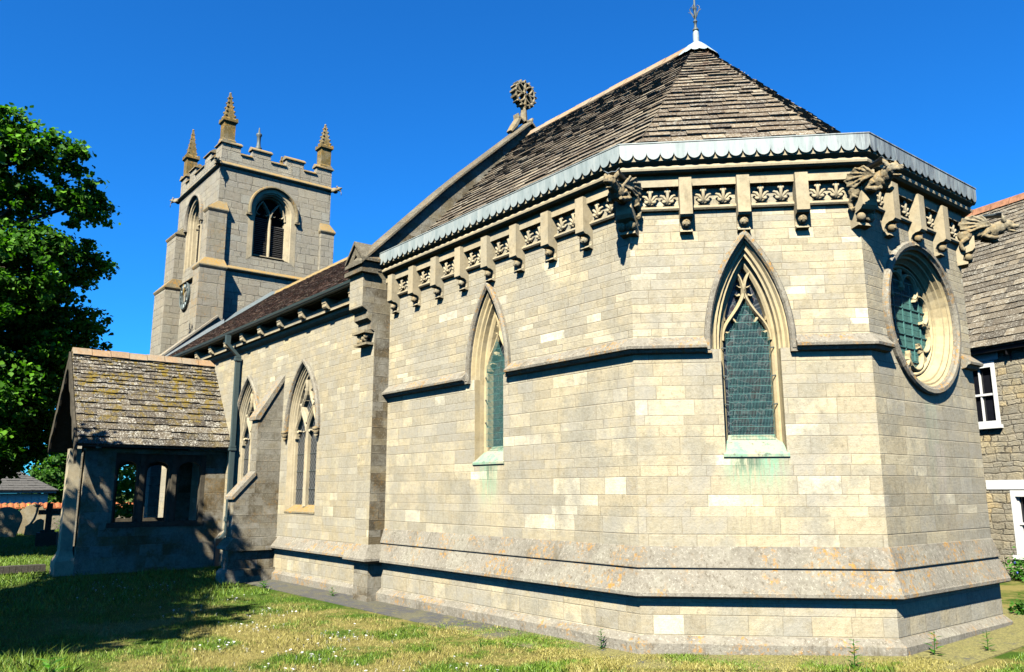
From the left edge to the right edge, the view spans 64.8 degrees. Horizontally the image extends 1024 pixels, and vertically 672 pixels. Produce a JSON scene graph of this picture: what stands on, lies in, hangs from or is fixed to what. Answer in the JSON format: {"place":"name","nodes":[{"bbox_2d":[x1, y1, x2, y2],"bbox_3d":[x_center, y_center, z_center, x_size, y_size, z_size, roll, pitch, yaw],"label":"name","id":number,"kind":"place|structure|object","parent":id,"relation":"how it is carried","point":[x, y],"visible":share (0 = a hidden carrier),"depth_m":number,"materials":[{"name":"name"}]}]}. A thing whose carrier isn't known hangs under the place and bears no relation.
{"place":"outdoors","nodes":[
{"label":"outdoors","id":0,"kind":"place"},
{"bbox_2d":[0,640,95,671],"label":"tall grass","id":1,"kind":"structure","parent":0,"point":[12,668],"depth_m":8.29,"materials":[{"name":"green plant"}]},
{"bbox_2d":[0,535,1023,671],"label":"lawn","id":2,"kind":"structure","parent":0,"point":[1011,590],"depth_m":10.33,"materials":[{"name":"plant"}]},
{"bbox_2d":[0,132,5,163],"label":"lime tree","id":3,"kind":"object","parent":2,"relation":"on","point":[2,157],"visible":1,"depth_m":11.90,"materials":[{"name":"green plant"}]},
{"bbox_2d":[0,507,22,537],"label":"headstone","id":4,"kind":"object","parent":2,"relation":"on","point":[11,518],"visible":0.84,"depth_m":31.63,"materials":[{"name":"stone"}]},
{"bbox_2d":[0,564,45,573],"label":"path kerb","id":5,"kind":"structure","parent":2,"relation":"on","point":[22,568],"depth_m":17.38,"materials":[{"name":"stone"}]},
{"bbox_2d":[0,468,58,503],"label":"white house","id":6,"kind":"structure","parent":2,"relation":"on","point":[25,488],"depth_m":47.26,"materials":[{"name":"grey concrete"}]},
{"bbox_2d":[17,504,45,533],"bbox_3d":[-20.263,7.803,34.069,1.052,1.354,0.130,5,-12,-23],"label":"headstone","id":7,"kind":"object","parent":2,"relation":"on","point":[28,512],"visible":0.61,"depth_m":34.00,"materials":[{"name":"stone"}]},
{"bbox_2d":[24,502,43,534],"bbox_3d":[-18.873,7.229,31.921,0.660,1.250,0.140,5,-12,-23],"label":"scrolled monument","id":8,"kind":"object","parent":2,"relation":"on","point":[35,527],"visible":0.98,"depth_m":31.84,"materials":[{"name":"stone"}]},
{"bbox_2d":[35,503,60,546],"bbox_3d":[-15.235,6.200,26.486,0.620,1.400,0.520,5,-12,-23],"label":"stone cross","id":9,"kind":"object","parent":2,"relation":"on","point":[47,536],"visible":0.92,"depth_m":26.29,"materials":[{"name":"grey stone"}]},
{"bbox_2d":[35,657,69,671],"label":"weed plant","id":10,"kind":"object","parent":2,"relation":"on","point":[47,665],"visible":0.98,"depth_m":7.69,"materials":[{"name":"green plant"}]},
{"bbox_2d":[0,102,121,483],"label":"sycamore tree","id":11,"kind":"object","parent":2,"relation":"on","point":[43,335],"visible":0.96,"depth_m":22.28,"materials":[{"name":"green plant"}]},
{"bbox_2d":[0,502,132,529],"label":"churchyard wall","id":12,"kind":"structure","parent":2,"relation":"on","point":[57,506],"depth_m":37.13,"materials":[{"name":"orange brick"}]},
{"bbox_2d":[114,465,135,517],"bbox_3d":[-15.459,6.160,33.241,3.747,5.675,5.033,1,-11,-6],"label":"garden tree","id":13,"kind":"object","parent":2,"relation":"on","point":[126,484],"visible":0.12,"depth_m":31.91,"materials":[{"name":"green plant"}]},
{"bbox_2d":[0,529,272,613],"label":"rough grass","id":14,"kind":"structure","parent":2,"relation":"on","point":[22,547],"depth_m":15.48,"materials":[{"name":"green plant"}]},
{"bbox_2d":[48,0,1019,655],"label":"church","id":15,"kind":"structure","parent":2,"relation":"on","point":[672,354],"depth_m":10.44,"materials":[{"name":"stone"}]},
{"bbox_2d":[113,461,167,521],"bbox_3d":[-9.756,3.922,20.481,2.090,1.620,0.230,8,-14,-38],"label":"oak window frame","id":16,"kind":"structure","parent":15,"relation":"in","point":[121,464],"depth_m":20.53,"materials":[{"name":"grey stone"}]},
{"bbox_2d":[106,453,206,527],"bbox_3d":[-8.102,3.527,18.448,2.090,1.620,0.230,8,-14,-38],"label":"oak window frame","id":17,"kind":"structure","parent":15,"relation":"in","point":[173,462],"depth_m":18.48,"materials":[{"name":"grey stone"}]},
{"bbox_2d":[183,194,202,274],"bbox_3d":[-10.871,-3.580,27.961,0.540,2.705,1.840,8,-14,-38],"label":"belfry window","id":18,"kind":"structure","parent":15,"relation":"in","point":[193,236],"depth_m":28.35,"materials":[{"name":"stone"}]},
{"bbox_2d":[233,375,259,486],"bbox_3d":[-6.060,2.450,18.540,0.337,3.120,1.626,8,-14,-38],"label":"traceried window","id":19,"kind":"structure","parent":15,"relation":"in","point":[250,401],"depth_m":18.94,"materials":[{"name":"stone"}]},
{"bbox_2d":[246,186,299,266],"bbox_3d":[-8.170,-3.711,27.316,1.840,2.705,0.540,8,-14,-38],"label":"belfry window","id":20,"kind":"structure","parent":15,"relation":"in","point":[270,233],"depth_m":27.47,"materials":[{"name":"stone"}]},
{"bbox_2d":[281,359,319,513],"bbox_3d":[-4.188,2.003,16.238,0.337,3.120,1.626,8,-14,-38],"label":"traceried window","id":21,"kind":"structure","parent":15,"relation":"in","point":[302,413],"depth_m":16.50,"materials":[{"name":"stone"}]},
{"bbox_2d":[465,282,510,465],"bbox_3d":[-0.238,0.527,11.629,0.380,2.698,1.030,8,-14,-38],"label":"lancet window","id":22,"kind":"structure","parent":15,"relation":"in","point":[488,354],"depth_m":11.79,"materials":[{"name":"stone"}]},
{"bbox_2d":[704,230,797,458],"bbox_3d":[2.746,0.087,9.381,1.030,2.698,0.380,-1,-11,6],"label":"lancet window","id":23,"kind":"structure","parent":15,"relation":"in","point":[749,317],"depth_m":9.41,"materials":[{"name":"stone"}]},
{"bbox_2d":[882,241,961,394],"bbox_3d":[5.022,-0.211,10.091,1.930,1.930,0.335,8,-14,-38],"label":"rose window","id":24,"kind":"structure","parent":15,"relation":"in","point":[921,315],"depth_m":10.34,"materials":[{"name":"stone"}]},
{"bbox_2d":[418,619,1015,671],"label":"dry tufts","id":25,"kind":"object","parent":2,"relation":"on","point":[552,648],"visible":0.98,"depth_m":8.28,"materials":[{"name":"yellow plant"}]},
{"bbox_2d":[846,639,864,669],"bbox_3d":[3.348,3.127,7.886,0.192,0.320,0.202,-3,-11,16],"label":"weed plant","id":26,"kind":"object","parent":2,"relation":"on","point":[855,657],"visible":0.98,"depth_m":7.89,"materials":[{"name":"green plant"}]},
{"bbox_2d":[961,193,1023,576],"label":"stone cottage","id":27,"kind":"structure","parent":2,"relation":"on","point":[993,280],"depth_m":16.14,"materials":[{"name":"grey stone"}]},
{"bbox_2d":[973,360,1003,429],"bbox_3d":[9.515,1.220,16.401,0.190,1.350,0.850,5,-12,-24],"label":"sash window","id":28,"kind":"structure","parent":27,"relation":"in","point":[985,385],"depth_m":16.32,"materials":[{"name":"white paint"}]},
{"bbox_2d":[1010,490,1023,559],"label":"sash window","id":29,"kind":"structure","parent":27,"relation":"in","point":[1017,496],"depth_m":15.51,"materials":[{"name":"white paint"}]},
{"bbox_2d":[1002,546,1023,581],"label":"flowering shrub","id":30,"kind":"object","parent":2,"relation":"on","point":[1017,574],"visible":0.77,"depth_m":14.90,"materials":[{"name":"green plant"}]},
{"bbox_2d":[1002,594,1023,614],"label":"green shrub","id":31,"kind":"object","parent":2,"relation":"on","point":[1020,608],"visible":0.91,"depth_m":10.89,"materials":[{"name":"green plant"}]},
{"bbox_2d":[0,0,1023,491],"label":"sky","id":32,"kind":"structure","parent":0,"point":[408,94],"materials":[{"name":"blue"}]},
{"bbox_2d":[245,579,1023,670],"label":"slate path","id":33,"kind":"structure","parent":0,"point":[966,652],"depth_m":9.06,"materials":[{"name":"grey stone"}]},
{"bbox_2d":[597,629,607,648],"bbox_3d":[0.988,3.390,8.960,0.146,0.260,0.154,8,-14,-38],"label":"weed plant","id":34,"kind":"object","parent":33,"relation":"on","point":[600,640],"visible":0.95,"depth_m":8.97,"materials":[{"name":"green plant"}]},
{"bbox_2d":[926,632,943,655],"bbox_3d":[4.429,3.232,8.441,0.201,0.281,0.229,-1,-11,3],"label":"weed plant","id":35,"kind":"object","parent":33,"relation":"on","point":[934,640],"visible":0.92,"depth_m":8.43,"materials":[{"name":"green plant"}]},
{"bbox_2d":[980,631,995,650],"bbox_3d":[5.094,3.277,8.629,0.165,0.241,0.178,-1,-11,7],"label":"weed plant","id":36,"kind":"object","parent":33,"relation":"on","point":[987,640],"visible":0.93,"depth_m":8.63,"materials":[{"name":"green plant"}]},
{"bbox_2d":[460,659,1023,671],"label":"edge grass","id":37,"kind":"structure","parent":0,"point":[601,668],"depth_m":7.89,"materials":[{"name":"green plant"}]},
{"label":"distant ground","id":38,"kind":"structure","parent":0,"visible":0},
{"bbox_2d":[27,446,122,502],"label":"garden tree","id":39,"kind":"object","parent":38,"relation":"on","point":[51,471],"visible":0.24,"depth_m":57.76,"materials":[{"name":"green plant"}]}
]}

